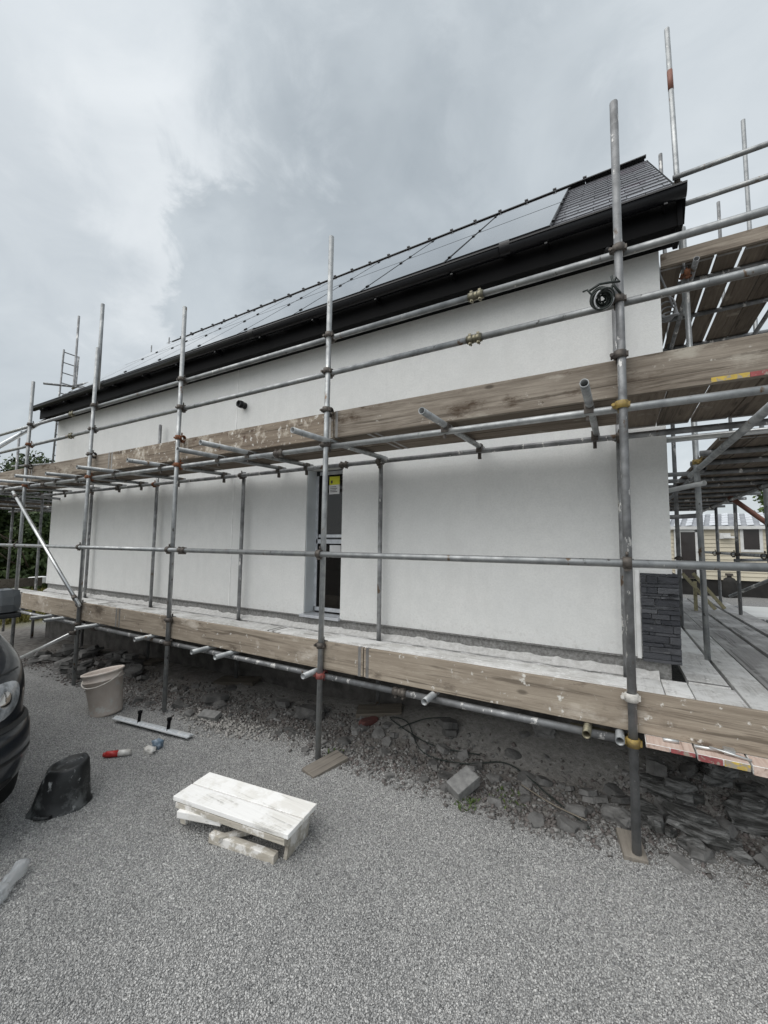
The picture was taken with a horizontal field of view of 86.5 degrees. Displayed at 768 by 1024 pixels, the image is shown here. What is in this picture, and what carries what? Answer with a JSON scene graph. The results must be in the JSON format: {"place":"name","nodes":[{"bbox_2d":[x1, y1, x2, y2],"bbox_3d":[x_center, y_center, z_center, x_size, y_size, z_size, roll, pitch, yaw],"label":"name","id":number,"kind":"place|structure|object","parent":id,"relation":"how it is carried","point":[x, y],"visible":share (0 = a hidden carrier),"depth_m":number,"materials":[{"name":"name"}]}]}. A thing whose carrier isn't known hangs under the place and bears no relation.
{"place":"outdoors","nodes":[
{"label":"outdoors","id":0,"kind":"place"},
{"bbox_2d":[0,662,767,1023],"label":"gravel","id":1,"kind":"structure","parent":0,"point":[350,910],"depth_m":2.13,"materials":[{"name":"gravel"}]},
{"bbox_2d":[0,858,30,906],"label":"batten","id":2,"kind":"object","parent":1,"relation":"on","point":[14,875],"visible":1,"depth_m":2.33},
{"bbox_2d":[177,809,221,825],"bbox_3d":[-1.230,2.042,2.739,0.340,0.048,0.055,0,-5,14],"label":"loose batten","id":3,"kind":"object","parent":1,"relation":"on","point":[185,814],"visible":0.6,"depth_m":2.72,"materials":[{"name":"white wood"}]},
{"bbox_2d":[208,829,277,864],"bbox_3d":[-0.893,2.114,2.577,0.500,0.060,0.050,-1,-5,20],"label":"loose batten","id":4,"kind":"object","parent":1,"relation":"on","point":[250,849],"visible":1,"depth_m":2.55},
{"bbox_2d":[173,772,316,859],"bbox_3d":[-0.962,2.054,2.758,0.950,0.187,0.368,-1,-5,22],"label":"step stool","id":5,"kind":"object","parent":1,"relation":"on","point":[243,808],"visible":1,"depth_m":2.70,"materials":[{"name":"white wood"}]},
{"bbox_2d":[302,750,347,777],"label":"sole board","id":6,"kind":"object","parent":1,"relation":"on","point":[327,763],"visible":0.84,"depth_m":3.57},
{"bbox_2d":[556,816,578,833],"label":"rubble stone","id":7,"kind":"object","parent":1,"relation":"on","point":[567,825],"visible":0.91,"depth_m":2.77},
{"bbox_2d":[616,827,648,864],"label":"sole board","id":8,"kind":"object","parent":1,"relation":"on","point":[624,839],"visible":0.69,"depth_m":2.54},
{"bbox_2d":[0,568,767,1023],"bbox_3d":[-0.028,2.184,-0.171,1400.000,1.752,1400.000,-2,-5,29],"label":"ground","id":9,"kind":"structure","parent":0,"point":[576,750],"depth_m":2.42,"materials":[{"name":"gravel"}]},
{"bbox_2d":[0,493,25,569],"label":"tree","id":10,"kind":"object","parent":9,"relation":"on","point":[4,521],"visible":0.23,"depth_m":21.76,"materials":[{"name":"green plant"}]},
{"bbox_2d":[0,588,30,803],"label":"parked van","id":11,"kind":"object","parent":9,"relation":"on","point":[15,725],"visible":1,"depth_m":2.83,"materials":[{"name":"paint"}]},
{"bbox_2d":[0,587,46,624],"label":"grass","id":12,"kind":"structure","parent":9,"relation":"on","point":[24,617],"depth_m":11.73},
{"bbox_2d":[0,511,50,591],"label":"tree","id":13,"kind":"object","parent":9,"relation":"on","point":[28,562],"visible":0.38,"depth_m":19.93,"materials":[{"name":"green plant"}]},
{"bbox_2d":[0,450,54,537],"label":"tree","id":14,"kind":"object","parent":9,"relation":"on","point":[7,466],"visible":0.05,"depth_m":24.34,"materials":[{"name":"green plant"}]},
{"bbox_2d":[0,316,87,512],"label":"scaffold","id":15,"kind":"object","parent":9,"relation":"on","point":[73,386],"visible":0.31,"depth_m":9.83,"materials":[{"name":"grey metal"}]},
{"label":"scaffold board","id":16,"kind":"object","parent":15,"relation":"on","visible":0},
{"bbox_2d":[47,349,79,503],"bbox_3d":[-8.159,-2.132,10.403,0.242,3.972,0.372,-2,-5,29],"label":"ladder","id":17,"kind":"object","parent":16,"relation":"on","point":[59,394],"visible":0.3,"depth_m":10.32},
{"bbox_2d":[25,752,92,820],"bbox_3d":[-2.460,2.080,3.124,0.396,0.332,0.415,-2,-5,29],"label":"rubber tub","id":18,"kind":"object","parent":9,"relation":"on","point":[64,787],"visible":1,"depth_m":3.02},
{"bbox_2d":[80,665,124,717],"bbox_3d":[-3.380,2.150,4.897,0.461,0.560,0.444,-2,-5,29],"label":"plaster bucket","id":19,"kind":"object","parent":9,"relation":"on","point":[103,687],"visible":1,"depth_m":4.76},
{"bbox_2d":[102,749,131,757],"bbox_3d":[-2.496,2.258,3.817,0.230,0.055,0.055,2,-5,-15],"label":"sealant tube","id":20,"kind":"object","parent":9,"relation":"on","point":[117,753],"visible":1,"depth_m":3.80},
{"bbox_2d":[123,665,143,677],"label":"heap stone","id":21,"kind":"object","parent":9,"relation":"on","point":[138,670],"visible":0.73,"depth_m":6.24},
{"bbox_2d":[112,710,193,738],"bbox_3d":[-2.483,2.228,4.356,1.147,0.139,0.085,-1,-5,23],"label":"straight edge","id":22,"kind":"object","parent":9,"relation":"on","point":[159,728],"visible":1,"depth_m":4.31,"materials":[{"name":"metal"}]},
{"bbox_2d":[197,709,221,720],"bbox_3d":[-1.964,2.291,4.602,0.253,0.094,0.118,-1,-5,21],"label":"concrete offcut","id":23,"kind":"object","parent":9,"relation":"on","point":[211,715],"visible":1,"depth_m":4.58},
{"bbox_2d":[201,692,228,706],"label":"field stone","id":24,"kind":"object","parent":9,"relation":"on","point":[210,699],"visible":0.77,"depth_m":5.01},
{"bbox_2d":[213,675,261,685],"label":"sole board","id":25,"kind":"object","parent":9,"relation":"on","point":[244,680],"visible":0.98,"depth_m":5.67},
{"bbox_2d":[166,707,322,751],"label":"mortar crumbs","id":26,"kind":"object","parent":9,"relation":"on","point":[241,733],"visible":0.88,"depth_m":4.37,"materials":[{"name":"stone"}]},
{"bbox_2d":[293,703,326,721],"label":"field stone","id":27,"kind":"object","parent":9,"relation":"on","point":[305,712],"visible":0.77,"depth_m":4.56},
{"bbox_2d":[33,154,687,738],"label":"house","id":28,"kind":"structure","parent":9,"relation":"on","point":[551,502],"depth_m":4.78,"materials":[{"name":"white paint"}]},
{"bbox_2d":[299,469,342,620],"bbox_3d":[-0.755,0.402,5.436,0.630,1.963,0.315,-2,-5,29],"label":"door","id":29,"kind":"structure","parent":28,"relation":"in","point":[335,477],"depth_m":5.55,"materials":[{"name":"grey glass"}]},
{"bbox_2d":[659,265,679,322],"bbox_3d":[2.769,-2.171,3.942,0.198,0.688,0.198,2,-5,-15],"label":"cable coil","id":30,"kind":"object","parent":28,"relation":"hanging from","point":[668,318],"visible":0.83,"depth_m":3.93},
{"bbox_2d":[356,703,401,717],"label":"sole board","id":31,"kind":"object","parent":9,"relation":"on","point":[369,710],"visible":0.91,"depth_m":4.50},
{"bbox_2d":[0,99,767,856],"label":"scaffold","id":32,"kind":"object","parent":9,"relation":"on","point":[632,711],"visible":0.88,"depth_m":3.41,"materials":[{"name":"metal"}]},
{"bbox_2d":[12,588,111,603],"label":"scaffold board","id":33,"kind":"object","parent":32,"relation":"on","point":[95,601],"visible":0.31,"depth_m":8.11,"materials":[{"name":"grey wood"}]},
{"bbox_2d":[39,461,185,481],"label":"scaffold board","id":34,"kind":"object","parent":32,"relation":"on","point":[129,469],"visible":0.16,"depth_m":6.05,"materials":[{"name":"brown wood"}]},
{"bbox_2d":[66,467,219,485],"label":"scaffold board","id":35,"kind":"object","parent":32,"relation":"on","point":[171,473],"visible":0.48,"depth_m":6.56,"materials":[{"name":"brown wood"}]},
{"bbox_2d":[43,591,289,627],"bbox_3d":[-4.332,1.638,7.202,7.100,0.035,0.085,-2,-5,29],"label":"scaffold board","id":36,"kind":"object","parent":32,"relation":"on","point":[178,610],"visible":0.45,"depth_m":6.49,"materials":[{"name":"grey wood"}]},
{"bbox_2d":[43,588,659,680],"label":"mortar droppings","id":37,"kind":"object","parent":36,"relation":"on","point":[589,665],"visible":0.91,"depth_m":4.54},
{"bbox_2d":[102,602,283,630],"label":"scaffold board","id":38,"kind":"object","parent":32,"relation":"on","point":[208,618],"visible":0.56,"depth_m":5.95,"materials":[{"name":"grey wood"}]},
{"bbox_2d":[179,433,378,462],"bbox_3d":[-1.387,-0.724,4.703,2.990,0.040,0.247,-2,-5,29],"label":"scaffold board","id":39,"kind":"object","parent":32,"relation":"on","point":[343,439],"visible":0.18,"depth_m":4.48,"materials":[{"name":"brown wood"}]},
{"bbox_2d":[204,442,392,466],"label":"scaffold board","id":40,"kind":"object","parent":32,"relation":"on","point":[362,446],"visible":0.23,"depth_m":4.76,"materials":[{"name":"brown wood"}]},
{"bbox_2d":[210,443,404,469],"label":"scaffold board","id":41,"kind":"object","parent":32,"relation":"on","point":[388,447],"visible":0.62,"depth_m":4.93,"materials":[{"name":"brown wood"}]},
{"bbox_2d":[271,627,626,686],"bbox_3d":[0.342,1.464,4.272,3.905,0.044,0.248,-2,-5,29],"label":"scaffold board","id":42,"kind":"object","parent":32,"relation":"on","point":[568,673],"visible":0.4,"depth_m":3.95,"materials":[{"name":"grey wood"}]},
{"bbox_2d":[277,632,626,688],"bbox_3d":[0.278,1.445,4.017,3.765,0.042,0.218,-2,-5,29],"label":"scaffold board","id":43,"kind":"object","parent":32,"relation":"on","point":[468,663],"visible":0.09,"depth_m":3.78,"materials":[{"name":"grey wood"}]},
{"bbox_2d":[290,627,622,676],"bbox_3d":[0.463,1.487,4.502,3.890,0.035,0.085,-2,-5,29],"label":"scaffold board","id":44,"kind":"object","parent":32,"relation":"on","point":[571,668],"visible":0.29,"depth_m":4.20,"materials":[{"name":"grey wood"}]},
{"bbox_2d":[373,398,617,436],"bbox_3d":[0.830,-0.793,3.455,2.080,0.040,0.247,-2,-5,29],"label":"scaffold board","id":45,"kind":"object","parent":32,"relation":"on","point":[575,407],"visible":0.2,"depth_m":3.37,"materials":[{"name":"brown wood"}]},
{"bbox_2d":[392,413,618,443],"bbox_3d":[0.955,-0.774,3.676,2.080,0.040,0.247,-2,-5,29],"label":"scaffold board","id":46,"kind":"object","parent":32,"relation":"on","point":[527,425],"visible":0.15,"depth_m":3.65,"materials":[{"name":"brown wood"}]},
{"bbox_2d":[395,416,618,448],"bbox_3d":[1.081,-0.755,3.900,2.080,0.040,0.252,-2,-5,29],"label":"scaffold board","id":47,"kind":"object","parent":32,"relation":"on","point":[605,421],"visible":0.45,"depth_m":3.80,"materials":[{"name":"brown wood"}]},
{"bbox_2d":[582,275,621,310],"bbox_3d":[1.466,-1.477,2.744,0.230,0.273,0.155,-2,-5,29],"label":"hose coil","id":48,"kind":"object","parent":32,"relation":"hanging from","point":[607,294],"visible":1,"depth_m":2.73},
{"bbox_2d":[627,391,666,428],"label":"scaffold board","id":49,"kind":"object","parent":32,"relation":"on","point":[643,418],"visible":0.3,"depth_m":3.24,"materials":[{"name":"brown wood"}]},
{"bbox_2d":[644,734,695,757],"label":"scaffold board","id":50,"kind":"object","parent":32,"relation":"on","point":[680,748],"visible":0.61,"depth_m":2.40,"materials":[{"name":"brown wood"}]},
{"bbox_2d":[636,677,664,694],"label":"scaffold board","id":51,"kind":"object","parent":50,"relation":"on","point":[649,685],"visible":0.2,"depth_m":3.28,"materials":[{"name":"grey wood"}]},
{"bbox_2d":[656,385,708,425],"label":"scaffold board","id":52,"kind":"object","parent":32,"relation":"on","point":[676,414],"visible":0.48,"depth_m":3.13,"materials":[{"name":"brown wood"}]},
{"bbox_2d":[691,378,760,421],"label":"scaffold board","id":53,"kind":"object","parent":32,"relation":"on","point":[715,410],"visible":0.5,"depth_m":3.01,"materials":[{"name":"brown wood"}]},
{"bbox_2d":[728,377,767,417],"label":"scaffold board","id":54,"kind":"object","parent":32,"relation":"on","point":[749,406],"visible":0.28,"depth_m":2.99,"materials":[{"name":"brown wood"}]},
{"bbox_2d":[21,646,767,896],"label":"rubble","id":55,"kind":"object","parent":9,"relation":"on","point":[483,795],"depth_m":3.52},
{"bbox_2d":[527,811,543,828],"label":"rubble stone","id":56,"kind":"object","parent":55,"relation":"on","point":[535,819],"visible":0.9,"depth_m":2.85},
{"bbox_2d":[679,761,697,777],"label":"heap stone","id":57,"kind":"object","parent":55,"relation":"on","point":[688,769],"visible":0.97,"depth_m":3.07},
{"bbox_2d":[725,847,754,865],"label":"heap stone","id":58,"kind":"object","parent":55,"relation":"on","point":[740,855],"visible":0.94,"depth_m":2.46,"materials":[{"name":"stone"}]},
{"bbox_2d":[438,717,458,737],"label":"field stone","id":59,"kind":"object","parent":9,"relation":"on","point":[449,725],"visible":0.98,"depth_m":3.95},
{"bbox_2d":[446,765,479,800],"bbox_3d":[0.617,2.116,3.180,0.244,0.186,0.155,3,-5,-29],"label":"kerb block","id":60,"kind":"object","parent":9,"relation":"on","point":[463,782],"depth_m":3.15,"materials":[{"name":"concrete"}]},
{"bbox_2d":[390,717,589,828],"bbox_3d":[0.770,2.130,3.571,0.462,0.185,2.053,4,-5,-33],"label":"root","id":61,"kind":"object","parent":9,"relation":"on","point":[577,818],"visible":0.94,"depth_m":3.67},
{"bbox_2d":[517,771,536,784],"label":"rubble stone","id":62,"kind":"object","parent":9,"relation":"on","point":[521,776],"visible":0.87,"depth_m":3.34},
{"bbox_2d":[527,716,555,738],"bbox_3d":[1.442,1.992,3.729,0.250,0.206,0.116,0,-5,12],"label":"field stone","id":63,"kind":"object","parent":9,"relation":"on","point":[543,732],"visible":0.6,"depth_m":3.69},
{"bbox_2d":[562,804,587,818],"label":"field stone","id":64,"kind":"object","parent":9,"relation":"on","point":[578,810],"visible":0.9,"depth_m":2.89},
{"bbox_2d":[578,787,599,803],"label":"rubble stone","id":65,"kind":"object","parent":9,"relation":"on","point":[588,794],"visible":0.88,"depth_m":3.06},
{"bbox_2d":[602,782,625,797],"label":"rubble stone","id":66,"kind":"object","parent":9,"relation":"on","point":[610,789],"visible":0.86,"depth_m":3.08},
{"bbox_2d":[600,802,630,830],"bbox_3d":[1.628,2.124,2.840,0.140,0.115,0.237,4,-6,-37],"label":"field stone","id":67,"kind":"object","parent":9,"relation":"on","point":[617,815],"visible":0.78,"depth_m":2.82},
{"bbox_2d":[640,797,660,826],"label":"heap stone","id":68,"kind":"object","parent":9,"relation":"on","point":[647,808],"visible":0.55,"depth_m":2.84,"materials":[{"name":"stone"}]},
{"bbox_2d":[639,756,667,778],"bbox_3d":[2.014,1.973,3.059,0.179,0.229,0.162,1,-4,2],"label":"field stone","id":69,"kind":"object","parent":9,"relation":"on","point":[655,765],"visible":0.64,"depth_m":3.04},
{"bbox_2d":[646,814,665,832],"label":"heap stone","id":70,"kind":"object","parent":9,"relation":"on","point":[655,822],"visible":0.82,"depth_m":2.73,"materials":[{"name":"stone"}]},
{"bbox_2d":[639,773,704,806],"bbox_3d":[2.082,2.022,2.956,0.426,0.190,0.220,-2,-5,29],"label":"slate boulder","id":71,"kind":"object","parent":9,"relation":"on","point":[668,787],"visible":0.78,"depth_m":2.92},
{"bbox_2d":[665,852,693,874],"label":"rubble stone","id":72,"kind":"object","parent":9,"relation":"on","point":[682,864],"visible":1,"depth_m":2.43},
{"bbox_2d":[676,792,696,806],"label":"heap stone","id":73,"kind":"object","parent":9,"relation":"on","point":[688,798],"visible":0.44,"depth_m":2.86,"materials":[{"name":"stone"}]},
{"bbox_2d":[677,835,709,859],"bbox_3d":[1.934,2.098,2.557,0.155,0.110,0.145,-2,-5,29],"label":"heap stone","id":74,"kind":"object","parent":9,"relation":"on","point":[693,841],"visible":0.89,"depth_m":2.56,"materials":[{"name":"stone"}]},
{"bbox_2d":[686,842,717,863],"bbox_3d":[1.951,2.099,2.506,0.158,0.072,0.146,-2,-5,29],"label":"field stone","id":75,"kind":"object","parent":9,"relation":"on","point":[697,854],"visible":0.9,"depth_m":2.47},
{"bbox_2d":[661,800,743,852],"bbox_3d":[2.093,2.077,2.664,0.240,0.180,0.476,3,-5,-31],"label":"slate boulder","id":76,"kind":"object","parent":9,"relation":"on","point":[707,830],"visible":0.94,"depth_m":2.65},
{"bbox_2d":[658,27,767,689],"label":"scaffold","id":77,"kind":"object","parent":9,"relation":"on","point":[684,253],"visible":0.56,"depth_m":4.48,"materials":[{"name":"metal"}]},
{"bbox_2d":[660,263,682,343],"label":"scaffold board","id":78,"kind":"object","parent":77,"relation":"on","point":[670,275],"visible":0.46,"depth_m":4.62,"materials":[{"name":"brown wood"}]},
{"bbox_2d":[661,679,694,699],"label":"scaffold board","id":79,"kind":"object","parent":77,"relation":"on","point":[677,689],"visible":0.38,"depth_m":3.20,"materials":[{"name":"grey wood"}]},
{"bbox_2d":[664,255,713,347],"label":"scaffold board","id":80,"kind":"object","parent":77,"relation":"on","point":[704,265],"visible":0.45,"depth_m":4.98,"materials":[{"name":"brown wood"}]},
{"bbox_2d":[678,607,702,630],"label":"scaffold board","id":81,"kind":"object","parent":77,"relation":"on","point":[689,623],"visible":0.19,"depth_m":5.90,"materials":[{"name":"grey wood"}]},
{"bbox_2d":[683,598,724,627],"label":"scaffold board","id":82,"kind":"object","parent":77,"relation":"on","point":[691,613],"visible":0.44,"depth_m":6.79,"materials":[{"name":"grey wood"}]},
{"bbox_2d":[678,628,730,689],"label":"scaffold board","id":83,"kind":"object","parent":77,"relation":"on","point":[696,668],"visible":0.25,"depth_m":3.74,"materials":[{"name":"grey wood"}]},
{"bbox_2d":[692,248,741,342],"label":"scaffold board","id":84,"kind":"object","parent":77,"relation":"on","point":[711,297],"visible":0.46,"depth_m":4.88,"materials":[{"name":"brown wood"}]},
{"bbox_2d":[677,435,756,489],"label":"scaffold board","id":85,"kind":"object","parent":77,"relation":"on","point":[742,441],"visible":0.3,"depth_m":3.68,"materials":[{"name":"brown wood"}]},
{"bbox_2d":[691,743,750,771],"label":"scaffold board","id":86,"kind":"object","parent":77,"relation":"on","point":[715,757],"visible":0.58,"depth_m":2.27,"materials":[{"name":"brown wood"}]},
{"bbox_2d":[662,737,751,761],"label":"board","id":87,"kind":"object","parent":86,"relation":"on","point":[725,750],"visible":1,"depth_m":2.32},
{"bbox_2d":[685,629,767,710],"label":"scaffold board","id":88,"kind":"object","parent":77,"relation":"on","point":[751,691],"visible":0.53,"depth_m":3.56,"materials":[{"name":"grey wood"}]},
{"bbox_2d":[687,598,765,637],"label":"scaffold board","id":89,"kind":"object","parent":77,"relation":"on","point":[736,627],"visible":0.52,"depth_m":6.10,"materials":[{"name":"grey wood"}]},
{"bbox_2d":[688,434,767,489],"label":"scaffold board","id":90,"kind":"object","parent":77,"relation":"on","point":[760,440],"visible":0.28,"depth_m":4.02,"materials":[{"name":"brown wood"}]},
{"bbox_2d":[699,625,767,689],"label":"scaffold board","id":91,"kind":"object","parent":77,"relation":"on","point":[751,660],"visible":0.74,"depth_m":4.30,"materials":[{"name":"grey wood"}]},
{"bbox_2d":[705,241,767,340],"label":"scaffold board","id":92,"kind":"object","parent":77,"relation":"on","point":[738,291],"visible":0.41,"depth_m":4.82,"materials":[{"name":"brown wood"}]},
{"bbox_2d":[708,451,767,488],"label":"scaffold board","id":93,"kind":"object","parent":77,"relation":"on","point":[756,464],"visible":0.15,"depth_m":4.62,"materials":[{"name":"brown wood"}]},
{"bbox_2d":[709,599,767,636],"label":"scaffold board","id":94,"kind":"object","parent":77,"relation":"on","point":[755,623],"visible":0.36,"depth_m":6.48,"materials":[{"name":"grey wood"}]},
{"bbox_2d":[727,273,767,336],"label":"scaffold board","id":95,"kind":"object","parent":77,"relation":"on","point":[746,318],"visible":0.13,"depth_m":5.16,"materials":[{"name":"brown wood"}]},
{"bbox_2d":[740,635,767,657],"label":"scaffold board","id":96,"kind":"object","parent":77,"relation":"on","point":[759,644],"visible":0.97,"depth_m":4.81,"materials":[{"name":"grey wood"}]},
{"bbox_2d":[744,754,767,777],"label":"scaffold board","id":97,"kind":"object","parent":77,"relation":"on","point":[759,766],"visible":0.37,"depth_m":2.21,"materials":[{"name":"brown wood"}]},
{"bbox_2d":[688,684,748,707],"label":"scaffold board","id":98,"kind":"object","parent":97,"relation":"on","point":[717,695],"visible":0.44,"depth_m":3.07,"materials":[{"name":"grey wood"}]},
{"bbox_2d":[695,762,738,787],"bbox_3d":[2.482,1.901,3.038,0.374,0.322,0.258,2,-5,-20],"label":"slate boulder","id":99,"kind":"object","parent":9,"relation":"on","point":[715,775],"visible":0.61,"depth_m":2.94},
{"bbox_2d":[670,512,767,597],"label":"static caravan","id":100,"kind":"object","parent":9,"relation":"on","point":[751,534],"visible":0.4,"depth_m":11.75,"materials":[{"name":"beige"}]},
{"bbox_2d":[673,529,699,577],"bbox_3d":[8.996,1.207,12.037,0.700,1.500,0.050,-2,-5,29],"label":"door","id":101,"kind":"structure","parent":100,"relation":"in","point":[688,540],"depth_m":12.03,"materials":[{"name":"grey glass"}]},
{"bbox_2d":[739,529,763,551],"bbox_3d":[10.246,0.755,11.386,0.480,0.730,0.060,-2,-5,29],"label":"window","id":102,"kind":"structure","parent":100,"relation":"in","point":[751,540],"depth_m":11.37,"materials":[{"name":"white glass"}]},
{"bbox_2d":[716,816,737,838],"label":"heap stone","id":103,"kind":"object","parent":9,"relation":"on","point":[724,823],"visible":0.68,"depth_m":2.65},
{"bbox_2d":[722,573,737,597],"bbox_3d":[9.600,2.041,11.331,0.320,0.660,0.320,-2,-5,29],"label":"gas bottle","id":104,"kind":"object","parent":9,"relation":"on","point":[729,584],"visible":0.84,"depth_m":11.24,"materials":[{"name":"metal"}]},
{"bbox_2d":[721,791,767,836],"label":"slate boulder","id":105,"kind":"object","parent":9,"relation":"on","point":[740,808],"visible":0.94,"depth_m":2.69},
{"bbox_2d":[735,782,756,791],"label":"heap stone","id":106,"kind":"object","parent":9,"relation":"on","point":[743,787],"visible":0.85,"depth_m":2.91,"materials":[{"name":"stone"}]},
{"bbox_2d":[734,605,767,619],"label":"board stack","id":107,"kind":"object","parent":9,"relation":"on","point":[760,612],"visible":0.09,"depth_m":7.89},
{"bbox_2d":[0,0,767,513],"label":"sky","id":108,"kind":"structure","parent":0,"point":[158,158],"materials":[{"name":"grey"}]},
{"bbox_2d":[682,572,725,610],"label":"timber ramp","id":109,"kind":"structure","parent":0,"point":[693,584],"depth_m":7.18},
{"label":"heap stone","id":110,"kind":"object","parent":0,"visible":0},
{"bbox_2d":[752,845,767,868],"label":"heap stone","id":111,"kind":"object","parent":110,"relation":"on","point":[761,858],"visible":1,"depth_m":2.41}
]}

